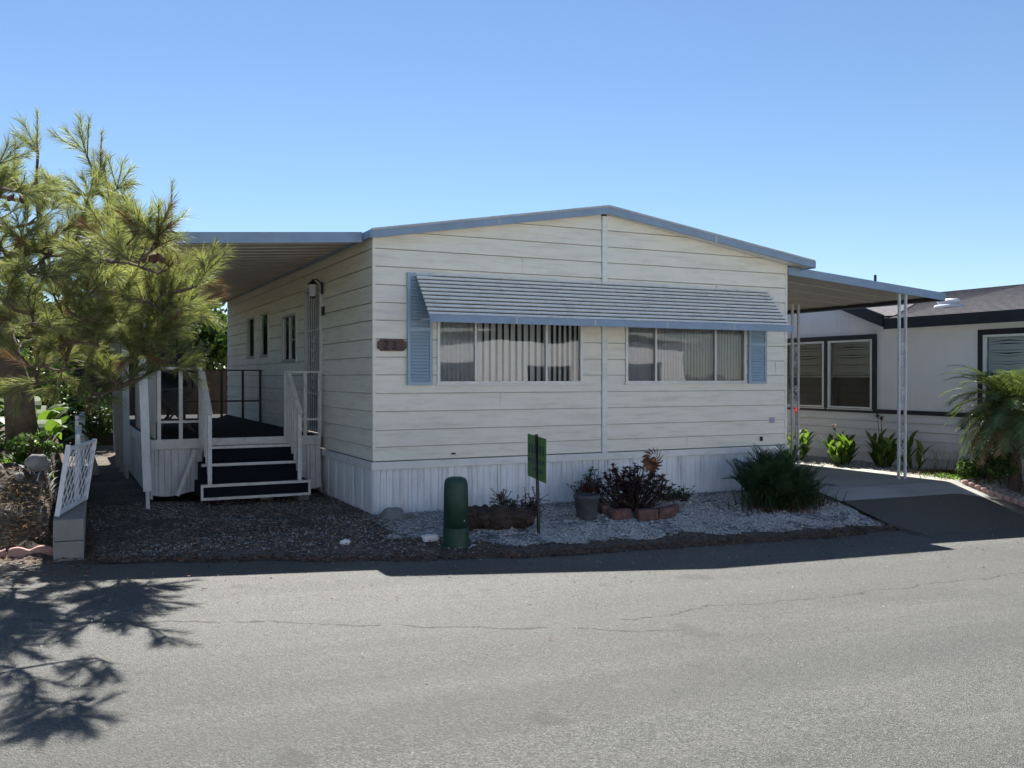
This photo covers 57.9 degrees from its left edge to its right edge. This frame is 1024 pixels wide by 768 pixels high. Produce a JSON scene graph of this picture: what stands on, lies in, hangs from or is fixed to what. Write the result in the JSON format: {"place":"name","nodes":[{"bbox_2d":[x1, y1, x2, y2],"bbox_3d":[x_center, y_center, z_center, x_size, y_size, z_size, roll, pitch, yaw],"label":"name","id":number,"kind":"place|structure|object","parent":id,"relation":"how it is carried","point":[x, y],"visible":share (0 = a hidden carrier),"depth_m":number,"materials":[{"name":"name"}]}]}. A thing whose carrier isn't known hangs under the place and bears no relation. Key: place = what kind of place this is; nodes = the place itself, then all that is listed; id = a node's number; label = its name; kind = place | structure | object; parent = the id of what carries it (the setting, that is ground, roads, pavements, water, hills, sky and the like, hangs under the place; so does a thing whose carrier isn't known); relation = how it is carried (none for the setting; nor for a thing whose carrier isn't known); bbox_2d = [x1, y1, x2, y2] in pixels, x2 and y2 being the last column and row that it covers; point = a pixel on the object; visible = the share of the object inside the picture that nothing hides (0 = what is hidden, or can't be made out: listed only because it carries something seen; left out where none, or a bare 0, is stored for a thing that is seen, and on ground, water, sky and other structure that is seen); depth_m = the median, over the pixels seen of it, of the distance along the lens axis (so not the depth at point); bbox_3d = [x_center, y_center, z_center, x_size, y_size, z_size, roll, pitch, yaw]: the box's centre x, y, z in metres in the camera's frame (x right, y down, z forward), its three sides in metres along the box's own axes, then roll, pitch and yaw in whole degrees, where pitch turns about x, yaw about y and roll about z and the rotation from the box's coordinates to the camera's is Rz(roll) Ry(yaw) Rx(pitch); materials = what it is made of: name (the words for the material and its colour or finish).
{"place":"outdoors","nodes":[
{"label":"outdoors","id":0,"kind":"place"},
{"bbox_2d":[161,372,187,427],"bbox_3d":[-5.469,0.245,14.525,0.726,0.879,0.546,0,0,-26],"label":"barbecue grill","id":1,"kind":"object","parent":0,"point":[168,380],"visible":0.41,"depth_m":14.36,"materials":[{"name":"black metal"}]},
{"bbox_2d":[0,426,992,564],"bbox_3d":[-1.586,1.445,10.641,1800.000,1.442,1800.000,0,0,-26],"label":"ground","id":2,"kind":"structure","parent":0,"point":[111,484],"depth_m":9.29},
{"bbox_2d":[0,549,5,557],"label":"bank edging","id":3,"kind":"object","parent":2,"relation":"on","point":[3,553],"visible":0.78,"depth_m":8.02,"materials":[{"name":"pink concrete"}]},
{"bbox_2d":[13,472,24,481],"bbox_3d":[-4.739,0.896,8.898,0.097,0.101,0.120,0,1,-44],"label":"bank stone","id":4,"kind":"object","parent":2,"relation":"on","point":[18,476],"visible":1,"depth_m":8.87,"materials":[{"name":"white stone"}]},
{"bbox_2d":[0,409,38,427],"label":"broadleaf plant","id":5,"kind":"object","parent":2,"relation":"on","point":[2,424],"visible":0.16,"depth_m":11.14,"materials":[{"name":"green plant"}]},
{"bbox_2d":[0,450,58,498],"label":"bank grass","id":6,"kind":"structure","parent":2,"relation":"on","point":[20,460],"depth_m":9.67,"materials":[{"name":"green plant"}]},
{"bbox_2d":[8,545,52,560],"bbox_3d":[-4.193,1.484,8.118,0.400,0.125,0.060,0,0,-26],"label":"bank edging","id":7,"kind":"object","parent":2,"relation":"on","point":[19,552],"visible":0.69,"depth_m":8.07,"materials":[{"name":"pink concrete"}]},
{"bbox_2d":[3,430,65,459],"bbox_3d":[-4.971,0.674,9.662,0.586,0.375,0.782,0,0,-26],"label":"bank shrub","id":8,"kind":"object","parent":2,"relation":"on","point":[21,444],"visible":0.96,"depth_m":9.53,"materials":[{"name":"green plant"}]},
{"bbox_2d":[13,464,57,505],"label":"bank grass","id":9,"kind":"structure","parent":2,"relation":"on","point":[51,483],"depth_m":9.13,"materials":[{"name":"plant"}]},
{"bbox_2d":[24,454,50,471],"bbox_3d":[-4.676,0.788,9.118,0.237,0.200,0.192,0,0,-26],"label":"bank stone","id":10,"kind":"object","parent":2,"relation":"on","point":[41,461],"visible":0.94,"depth_m":9.06,"materials":[{"name":"grey stone"}]},
{"bbox_2d":[0,396,90,439],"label":"broadleaf plant","id":11,"kind":"object","parent":2,"relation":"on","point":[39,405],"visible":0.19,"depth_m":12.39,"materials":[{"name":"green plant"}]},
{"bbox_2d":[0,346,90,415],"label":"hedge shrub","id":12,"kind":"object","parent":2,"relation":"on","point":[64,396],"visible":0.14,"depth_m":14.05,"materials":[{"name":"green plant"}]},
{"bbox_2d":[0,404,103,437],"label":"broadleaf plant","id":13,"kind":"object","parent":2,"relation":"on","point":[47,414],"visible":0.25,"depth_m":11.66,"materials":[{"name":"green plant"}]},
{"bbox_2d":[0,415,103,454],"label":"broadleaf plant","id":14,"kind":"object","parent":2,"relation":"on","point":[54,426],"visible":0.3,"depth_m":10.37,"materials":[{"name":"green plant"}]},
{"bbox_2d":[0,463,105,588],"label":"bank litter","id":15,"kind":"object","parent":2,"relation":"on","point":[33,559],"visible":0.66,"depth_m":8.35,"materials":[{"name":"brown plant"}]},
{"bbox_2d":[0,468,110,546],"bbox_3d":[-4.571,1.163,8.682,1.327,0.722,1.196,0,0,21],"label":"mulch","id":16,"kind":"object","parent":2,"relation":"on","point":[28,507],"visible":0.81,"depth_m":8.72,"materials":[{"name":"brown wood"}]},
{"bbox_2d":[0,254,132,370],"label":"garden tree","id":17,"kind":"object","parent":2,"relation":"on","point":[20,337],"visible":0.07,"depth_m":21.93,"materials":[{"name":"green plant"}]},
{"bbox_2d":[53,540,83,561],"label":"wall block","id":18,"kind":"structure","parent":2,"relation":"on","point":[70,549],"depth_m":7.97,"materials":[{"name":"concrete"}]},
{"bbox_2d":[53,513,83,541],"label":"wall block","id":19,"kind":"structure","parent":18,"relation":"on","point":[68,527],"depth_m":7.98,"materials":[{"name":"concrete"}]},
{"bbox_2d":[47,388,112,445],"bbox_3d":[-9.445,0.735,19.680,2.048,1.458,1.864,0,0,-26],"label":"hedge shrub","id":20,"kind":"object","parent":2,"relation":"on","point":[97,422],"visible":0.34,"depth_m":19.49,"materials":[{"name":"green plant"}]},
{"bbox_2d":[85,430,100,474],"bbox_3d":[-6.736,1.064,14.689,0.137,0.879,0.728,0,0,-3],"label":"leaning plank","id":21,"kind":"object","parent":2,"relation":"on","point":[95,470],"visible":0.36,"depth_m":14.88,"materials":[{"name":"grey wood"}]},
{"bbox_2d":[1,368,227,444],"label":"board fence","id":22,"kind":"object","parent":2,"relation":"on","point":[213,378],"visible":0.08,"depth_m":22.30,"materials":[{"name":"wood"}]},
{"bbox_2d":[110,335,118,467],"bbox_3d":[-6.974,0.287,16.264,0.082,2.355,0.306,0,1,-44],"label":"leaning board","id":23,"kind":"object","parent":2,"relation":"on","point":[115,411],"visible":0.43,"depth_m":16.22,"materials":[{"name":"grey wood"}]},
{"bbox_2d":[115,335,122,471],"bbox_3d":[-6.601,0.292,15.557,0.073,2.354,0.288,0,1,-37],"label":"leaning board","id":24,"kind":"object","parent":2,"relation":"on","point":[119,408],"visible":0.43,"depth_m":15.51,"materials":[{"name":"wood"}]},
{"bbox_2d":[0,106,238,453],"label":"pine tree","id":25,"kind":"object","parent":2,"relation":"on","point":[93,254],"visible":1,"depth_m":7.78,"materials":[{"name":"green plant"}]},
{"bbox_2d":[121,346,125,475],"bbox_3d":[-6.249,0.297,14.894,0.061,2.353,0.275,0,1,-31],"label":"leaning board","id":26,"kind":"object","parent":2,"relation":"on","point":[124,470],"visible":0.21,"depth_m":14.84,"materials":[{"name":"wood"}]},
{"bbox_2d":[51,278,227,370],"bbox_3d":[-8.994,-0.686,24.102,5.479,4.399,3.746,0,0,-26],"label":"garden tree","id":27,"kind":"object","parent":2,"relation":"on","point":[216,347],"visible":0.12,"depth_m":23.88,"materials":[{"name":"green plant"}]},
{"bbox_2d":[129,367,321,499],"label":"porch deck","id":28,"kind":"structure","parent":2,"relation":"on","point":[174,443],"depth_m":12.44,"materials":[{"name":"white wood"}]},
{"bbox_2d":[156,337,195,432],"bbox_3d":[-4.905,0.005,13.416,0.555,1.394,0.510,0,0,-26],"label":"folding chair","id":29,"kind":"object","parent":28,"relation":"on","point":[168,405],"visible":0.39,"depth_m":13.52,"materials":[{"name":"black metal"}]},
{"bbox_2d":[176,449,196,495],"bbox_3d":[-4.106,1.117,11.662,0.033,0.580,0.315,0,1,31],"label":"loose board","id":30,"kind":"object","parent":28,"relation":"attached to","point":[187,469],"visible":1,"depth_m":11.65,"materials":[{"name":"white wood"}]},
{"bbox_2d":[79,492,438,561],"bbox_3d":[-2.929,1.560,9.951,2.980,0.104,4.263,0,0,-26],"label":"grey gravel pad","id":31,"kind":"object","parent":2,"relation":"on","point":[241,553],"visible":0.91,"depth_m":9.43,"materials":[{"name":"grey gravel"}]},
{"bbox_2d":[257,497,271,500],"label":"support block","id":32,"kind":"structure","parent":31,"relation":"on","point":[266,498],"depth_m":11.84,"materials":[{"name":"grey concrete"}]},
{"bbox_2d":[194,371,310,500],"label":"porch steps","id":33,"kind":"structure","parent":32,"relation":"on","point":[226,472],"depth_m":11.77,"materials":[{"name":"black carpet"}]},
{"bbox_2d":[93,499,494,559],"bbox_3d":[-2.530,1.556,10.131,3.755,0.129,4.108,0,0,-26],"label":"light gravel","id":34,"kind":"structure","parent":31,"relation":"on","point":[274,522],"depth_m":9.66,"materials":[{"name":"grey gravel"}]},
{"bbox_2d":[293,495,308,500],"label":"support block","id":35,"kind":"structure","parent":31,"relation":"on","point":[302,497],"depth_m":11.89,"materials":[{"name":"grey concrete"}]},
{"bbox_2d":[340,539,349,544],"bbox_3d":[-1.626,1.541,9.003,0.119,0.068,0.070,0,0,-26],"label":"paper scrap","id":36,"kind":"object","parent":31,"relation":"on","point":[344,541],"visible":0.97,"depth_m":8.99,"materials":[{"name":"white paper"}]},
{"bbox_2d":[421,534,439,541],"bbox_3d":[-0.823,1.548,9.317,0.168,0.061,0.110,0,0,-26],"label":"crumpled paper","id":37,"kind":"object","parent":2,"relation":"on","point":[428,537],"visible":1,"depth_m":9.28,"materials":[{"name":"white paper"}]},
{"bbox_2d":[443,476,468,548],"bbox_3d":[-0.557,1.271,9.195,0.266,0.700,0.266,0,0,-26],"label":"utility pedestal","id":38,"kind":"object","parent":2,"relation":"on","point":[455,527],"visible":1,"depth_m":9.09,"materials":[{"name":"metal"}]},
{"bbox_2d":[91,518,898,562],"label":"leaf litter","id":39,"kind":"object","parent":2,"relation":"on","point":[286,557],"visible":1,"depth_m":8.92,"materials":[{"name":"brown plant"}]},
{"bbox_2d":[222,205,815,514],"bbox_3d":[-0.915,-0.416,16.465,6.520,3.813,10.998,0,0,-26],"label":"mobile home","id":40,"kind":"object","parent":2,"relation":"on","point":[601,339],"visible":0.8,"depth_m":11.81,"materials":[{"name":"paint"}]},
{"bbox_2d":[92,232,361,509],"bbox_3d":[-5.175,-0.146,14.730,2.650,3.281,10.280,0,0,-26],"label":"porch cover","id":41,"kind":"object","parent":40,"relation":"attached to","point":[264,257],"visible":0.43,"depth_m":11.27,"materials":[{"name":"white metal"}]},
{"bbox_2d":[246,316,255,358],"bbox_3d":[-4.853,-0.862,17.403,0.162,0.770,0.790,0,0,-26],"label":"window","id":42,"kind":"structure","parent":40,"relation":"in","point":[251,330],"depth_m":17.70,"materials":[{"name":"glass"}]},
{"bbox_2d":[259,312,269,357],"bbox_3d":[-4.295,-0.853,16.256,0.162,0.770,0.740,0,0,-26],"label":"window","id":43,"kind":"structure","parent":40,"relation":"in","point":[264,318],"depth_m":16.52,"materials":[{"name":"glass"}]},
{"bbox_2d":[281,313,297,362],"bbox_3d":[-3.429,-0.710,14.488,0.162,0.750,1.000,0,0,-26],"label":"window","id":44,"kind":"structure","parent":40,"relation":"in","point":[289,322],"depth_m":14.82,"materials":[{"name":"glass"}]},
{"bbox_2d":[304,284,323,431],"bbox_3d":[-2.795,-0.344,13.131,0.095,2.060,0.920,0,0,-26],"label":"door","id":45,"kind":"structure","parent":40,"relation":"in","point":[312,306],"depth_m":13.24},
{"bbox_2d":[307,278,322,297],"bbox_3d":[-2.683,-1.305,12.589,0.207,0.269,0.130,0,0,-26],"label":"wall lantern","id":46,"kind":"object","parent":40,"relation":"attached to","point":[312,284],"depth_m":12.55,"materials":[{"name":"white glass"}]},
{"bbox_2d":[377,339,406,350],"bbox_3d":[-1.386,-0.448,10.684,0.350,0.135,0.030,0,0,-26],"label":"house number plaque","id":47,"kind":"object","parent":40,"relation":"attached to","point":[391,344],"visible":1,"depth_m":10.67,"materials":[{"name":"brown wood"}]},
{"bbox_2d":[435,322,584,384],"bbox_3d":[-0.016,-0.419,11.438,2.030,0.865,0.162,0,0,-26],"label":"window","id":48,"kind":"structure","parent":40,"relation":"in","point":[467,353],"depth_m":11.47,"materials":[{"name":"glass"}]},
{"bbox_2d":[624,327,747,384],"bbox_3d":[2.360,-0.428,12.599,2.040,0.865,0.162,0,0,-26],"label":"window","id":49,"kind":"structure","parent":40,"relation":"in","point":[653,356],"depth_m":12.63,"materials":[{"name":"glass"}]},
{"bbox_2d":[359,489,881,545],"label":"white gravel","id":50,"kind":"structure","parent":2,"relation":"on","point":[622,527],"depth_m":10.78,"materials":[{"name":"white gravel"}]},
{"bbox_2d":[379,507,405,519],"bbox_3d":[-1.342,1.506,10.392,0.336,0.260,0.289,0,0,-26],"label":"garden rock","id":51,"kind":"object","parent":50,"relation":"on","point":[390,513],"visible":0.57,"depth_m":10.31,"materials":[{"name":"grey stone"}]},
{"bbox_2d":[468,504,534,530],"bbox_3d":[-0.175,1.470,10.032,0.800,0.332,0.421,0,0,-26],"label":"rotten log","id":52,"kind":"object","parent":50,"relation":"on","point":[495,517],"visible":0.79,"depth_m":9.90,"materials":[{"name":"brown wood"}]},
{"bbox_2d":[488,488,525,506],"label":"shrub","id":53,"kind":"object","parent":50,"relation":"on","point":[504,501],"visible":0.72,"depth_m":10.46,"materials":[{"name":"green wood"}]},
{"bbox_2d":[518,486,548,515],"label":"dry weed","id":54,"kind":"object","parent":50,"relation":"on","point":[531,504],"visible":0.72,"depth_m":10.63,"materials":[{"name":"brown plant"}]},
{"bbox_2d":[528,434,545,533],"bbox_3d":[0.259,1.093,9.882,0.059,1.115,0.672,0,0,-18],"label":"yard sign","id":55,"kind":"object","parent":50,"relation":"on","point":[536,457],"visible":0.97,"depth_m":9.83,"materials":[{"name":"green metal"}]},
{"bbox_2d":[573,484,599,519],"bbox_3d":[0.866,1.362,10.725,0.316,0.407,0.316,0,0,-26],"label":"flower pot","id":56,"kind":"object","parent":50,"relation":"on","point":[586,505],"visible":0.99,"depth_m":10.62,"materials":[{"name":"grey ceramic"}]},
{"bbox_2d":[566,473,612,502],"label":"weedy plant","id":57,"kind":"object","parent":56,"relation":"in","point":[589,483],"visible":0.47,"depth_m":11.23,"materials":[{"name":"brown plant"}]},
{"bbox_2d":[579,466,604,496],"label":"green sprig","id":58,"kind":"object","parent":56,"relation":"in","point":[590,474],"visible":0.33,"depth_m":11.65,"materials":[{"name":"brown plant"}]},
{"bbox_2d":[597,503,609,514],"bbox_3d":[1.078,1.493,10.997,0.108,0.126,0.234,0,0,-16],"label":"edging block","id":59,"kind":"object","parent":50,"relation":"on","point":[603,508],"depth_m":10.89,"materials":[{"name":"red brick"}]},
{"bbox_2d":[609,508,630,520],"bbox_3d":[1.260,1.524,10.785,0.260,0.140,0.120,0,0,-26],"label":"edging block","id":60,"kind":"object","parent":50,"relation":"on","point":[619,514],"depth_m":10.73,"materials":[{"name":"red brick"}]},
{"bbox_2d":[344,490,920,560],"bbox_3d":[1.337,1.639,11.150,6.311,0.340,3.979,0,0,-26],"label":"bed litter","id":61,"kind":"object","parent":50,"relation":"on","point":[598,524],"visible":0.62,"depth_m":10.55,"materials":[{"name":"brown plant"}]},
{"bbox_2d":[591,461,675,511],"bbox_3d":[1.450,1.234,11.239,1.028,0.614,0.917,0,0,-26],"label":"aeonium shrub","id":62,"kind":"object","parent":50,"relation":"on","point":[632,491],"visible":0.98,"depth_m":11.13,"materials":[{"name":"dark red leaf"},{"name":"leaf"}]},
{"bbox_2d":[634,508,657,520],"bbox_3d":[1.573,1.535,10.850,0.273,0.147,0.126,0,0,-20],"label":"edging block","id":63,"kind":"object","parent":50,"relation":"on","point":[644,514],"depth_m":10.79,"materials":[{"name":"red brick"}]},
{"bbox_2d":[642,448,662,507],"bbox_3d":[1.672,1.165,10.989,0.307,0.835,0.072,0,1,-33],"label":"garden spinner","id":64,"kind":"object","parent":50,"relation":"on","point":[651,465],"visible":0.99,"depth_m":10.97,"materials":[{"name":"orange metal"}]},
{"bbox_2d":[656,506,674,518],"bbox_3d":[1.816,1.535,11.013,0.260,0.140,0.120,0,1,-35],"label":"edging block","id":65,"kind":"object","parent":50,"relation":"on","point":[665,512],"depth_m":10.96,"materials":[{"name":"red brick"}]},
{"bbox_2d":[668,504,678,512],"bbox_3d":[1.962,1.524,11.262,0.096,0.112,0.208,0,0,30],"label":"edging block","id":66,"kind":"object","parent":50,"relation":"on","point":[676,506],"depth_m":11.23,"materials":[{"name":"red brick"}]},
{"bbox_2d":[654,485,694,501],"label":"weed","id":67,"kind":"object","parent":50,"relation":"on","point":[673,493],"visible":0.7,"depth_m":11.84,"materials":[{"name":"green plant"}]},
{"bbox_2d":[717,444,847,517],"bbox_3d":[3.443,1.230,12.003,1.415,0.883,2.194,0,1,38],"label":"cycad","id":68,"kind":"object","parent":50,"relation":"on","point":[779,481],"visible":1,"depth_m":12.02,"materials":[{"name":"green plant"}]},
{"bbox_2d":[785,275,1023,481],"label":"neighbouring home","id":69,"kind":"object","parent":2,"relation":"on","point":[848,371],"visible":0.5,"depth_m":16.71,"materials":[{"name":"plastic"}]},
{"bbox_2d":[787,341,823,408],"bbox_3d":[6.026,-0.182,18.794,0.292,1.330,1.145,0,0,-26],"label":"window","id":70,"kind":"structure","parent":69,"relation":"in","point":[811,353],"depth_m":18.84,"materials":[{"name":"glass"}]},
{"bbox_2d":[826,339,872,410],"bbox_3d":[6.555,-0.174,17.712,0.292,1.330,1.145,0,0,-26],"label":"window","id":71,"kind":"structure","parent":69,"relation":"in","point":[849,361],"depth_m":17.86,"materials":[{"name":"glass"}]},
{"bbox_2d":[982,333,1023,411],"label":"window","id":72,"kind":"structure","parent":69,"relation":"in","point":[1003,352],"depth_m":14.90,"materials":[{"name":"glass"}]},
{"bbox_2d":[799,456,1023,500],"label":"tan gravel strip","id":73,"kind":"object","parent":2,"relation":"on","point":[994,488],"visible":0.22,"depth_m":14.33,"materials":[{"name":"beige gravel"}]},
{"bbox_2d":[786,407,814,460],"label":"canna plant","id":74,"kind":"object","parent":73,"relation":"on","point":[804,449],"visible":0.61,"depth_m":17.48,"materials":[{"name":"green plant"}]},
{"bbox_2d":[820,424,860,465],"bbox_3d":[5.940,1.093,16.708,0.750,0.742,0.819,0,0,-26],"label":"canna plant","id":75,"kind":"object","parent":73,"relation":"on","point":[841,448],"visible":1,"depth_m":16.54,"materials":[{"name":"green plant"}]},
{"bbox_2d":[865,413,901,467],"bbox_3d":[6.565,0.988,16.259,0.701,0.956,0.778,0,0,21],"label":"canna plant","id":76,"kind":"object","parent":73,"relation":"on","point":[887,447],"visible":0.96,"depth_m":16.25,"materials":[{"name":"green plant"}]},
{"bbox_2d":[789,454,1023,500],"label":"tan stones","id":77,"kind":"object","parent":73,"relation":"on","point":[829,461],"visible":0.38,"depth_m":15.97,"materials":[{"name":"beige stone"}]},
{"bbox_2d":[892,419,931,469],"bbox_3d":[6.840,1.039,15.798,0.485,0.861,0.775,0,0,2],"label":"canna plant","id":78,"kind":"object","parent":73,"relation":"on","point":[909,446],"visible":0.7,"depth_m":15.83,"materials":[{"name":"green plant"}]},
{"bbox_2d":[892,467,955,475],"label":"red groundcover","id":79,"kind":"object","parent":73,"relation":"on","point":[930,471],"visible":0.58,"depth_m":15.27,"materials":[{"name":"red plant"}]},
{"bbox_2d":[907,443,969,471],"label":"dry grass","id":80,"kind":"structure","parent":73,"relation":"on","point":[934,465],"depth_m":15.48,"materials":[{"name":"plant"}]},
{"bbox_2d":[901,470,1001,486],"bbox_3d":[6.944,1.482,14.638,1.478,0.173,1.091,0,0,28],"label":"yellow groundcover","id":81,"kind":"object","parent":73,"relation":"on","point":[950,474],"visible":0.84,"depth_m":14.52,"materials":[{"name":"green plant"}]},
{"bbox_2d":[949,468,1000,481],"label":"silver weed","id":82,"kind":"object","parent":73,"relation":"on","point":[983,475],"visible":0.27,"depth_m":14.51,"materials":[{"name":"plant"}]},
{"bbox_2d":[937,364,1023,490],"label":"palm tree","id":83,"kind":"object","parent":73,"relation":"on","point":[1005,420],"visible":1,"depth_m":13.80,"materials":[{"name":"green plant"}]},
{"bbox_2d":[954,437,1018,483],"bbox_3d":[7.277,1.172,14.203,0.895,0.758,0.764,0,0,27],"label":"leafy shrub","id":84,"kind":"object","parent":73,"relation":"on","point":[998,466],"visible":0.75,"depth_m":14.09,"materials":[{"name":"green plant"}]},
{"bbox_2d":[986,490,994,496],"bbox_3d":[7.037,1.622,13.608,0.060,0.125,0.117,0,1,-33],"label":"scalloped edging","id":85,"kind":"object","parent":2,"relation":"on","point":[990,492],"visible":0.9,"depth_m":13.58,"materials":[{"name":"pink concrete"}]},
{"bbox_2d":[994,493,1002,499],"bbox_3d":[7.111,1.651,13.527,0.060,0.125,0.117,0,1,-35],"label":"scalloped edging","id":86,"kind":"object","parent":2,"relation":"on","point":[998,495],"visible":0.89,"depth_m":13.50,"materials":[{"name":"pink concrete"}]},
{"bbox_2d":[1002,495,1010,501],"bbox_3d":[7.184,1.680,13.446,0.060,0.125,0.117,0,1,-36],"label":"scalloped edging","id":87,"kind":"object","parent":2,"relation":"on","point":[1006,498],"visible":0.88,"depth_m":13.42,"materials":[{"name":"pink concrete"}]},
{"bbox_2d":[1010,498,1018,504],"bbox_3d":[7.257,1.709,13.365,0.060,0.125,0.117,0,1,-38],"label":"scalloped edging","id":88,"kind":"object","parent":2,"relation":"on","point":[1014,500],"visible":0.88,"depth_m":13.34,"materials":[{"name":"pink concrete"}]},
{"bbox_2d":[0,494,1023,767],"bbox_3d":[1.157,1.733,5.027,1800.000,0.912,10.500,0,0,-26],"label":"road","id":89,"kind":"structure","parent":0,"point":[720,656],"depth_m":5.48,"materials":[{"name":"grey asphalt"}]},
{"bbox_2d":[0,497,1021,638],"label":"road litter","id":90,"kind":"object","parent":89,"relation":"on","point":[564,565],"visible":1,"depth_m":8.32,"materials":[{"name":"brown plant"}]},
{"bbox_2d":[16,528,1005,753],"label":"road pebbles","id":91,"kind":"object","parent":89,"relation":"on","point":[512,607],"visible":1,"depth_m":7.24,"materials":[{"name":"stone"}]},
{"bbox_2d":[0,0,1023,368],"label":"sky","id":92,"kind":"structure","parent":0,"point":[862,139],"materials":[{"name":"blue"}]},
{"bbox_2d":[791,461,1002,500],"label":"driveway","id":93,"kind":"structure","parent":0,"point":[860,484],"depth_m":13.77,"materials":[{"name":"concrete"}]},
{"bbox_2d":[787,266,945,478],"bbox_3d":[3.159,-0.137,18.723,3.270,3.200,10.420,0,0,-26],"label":"carport","id":94,"kind":"object","parent":93,"relation":"on","point":[810,291],"visible":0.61,"depth_m":14.72,"materials":[{"name":"white metal"}]},
{"bbox_3d":[-4.077,1.447,8.538,0.240,0.185,0.400,0,0,-24],"label":"wall block","id":95,"kind":"object","parent":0,"visible":0},
{"bbox_2d":[61,507,83,513],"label":"wall block","id":96,"kind":"structure","parent":95,"relation":"on","point":[76,510],"depth_m":8.52,"materials":[{"name":"concrete"}]},
{"bbox_2d":[54,412,96,516],"bbox_3d":[-4.859,0.765,10.556,0.316,0.760,5.307,0,0,-23],"label":"lattice fence","id":97,"kind":"object","parent":96,"relation":"on","point":[79,447],"visible":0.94,"depth_m":8.75,"materials":[{"name":"white wood"}]},
{"bbox_3d":[-4.250,1.445,8.921,0.240,0.185,0.400,0,0,-24],"label":"wall block","id":98,"kind":"object","parent":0,"visible":0},
{"bbox_2d":[62,502,84,525],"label":"wall block","id":99,"kind":"structure","parent":98,"relation":"on","point":[82,504],"depth_m":8.85,"materials":[{"name":"concrete"}]},
{"bbox_3d":[-4.596,1.439,9.687,0.240,0.185,0.400,0,0,-24],"label":"wall block","id":100,"kind":"object","parent":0,"visible":0},
{"bbox_2d":[64,492,85,512],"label":"wall block","id":101,"kind":"structure","parent":100,"relation":"on","point":[73,496],"depth_m":9.60,"materials":[{"name":"concrete"}]},
{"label":"wall block","id":102,"kind":"object","parent":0,"visible":0},
{"bbox_2d":[64,488,85,501],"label":"wall block","id":103,"kind":"structure","parent":102,"relation":"on","point":[72,490],"depth_m":10.02,"materials":[{"name":"concrete"}]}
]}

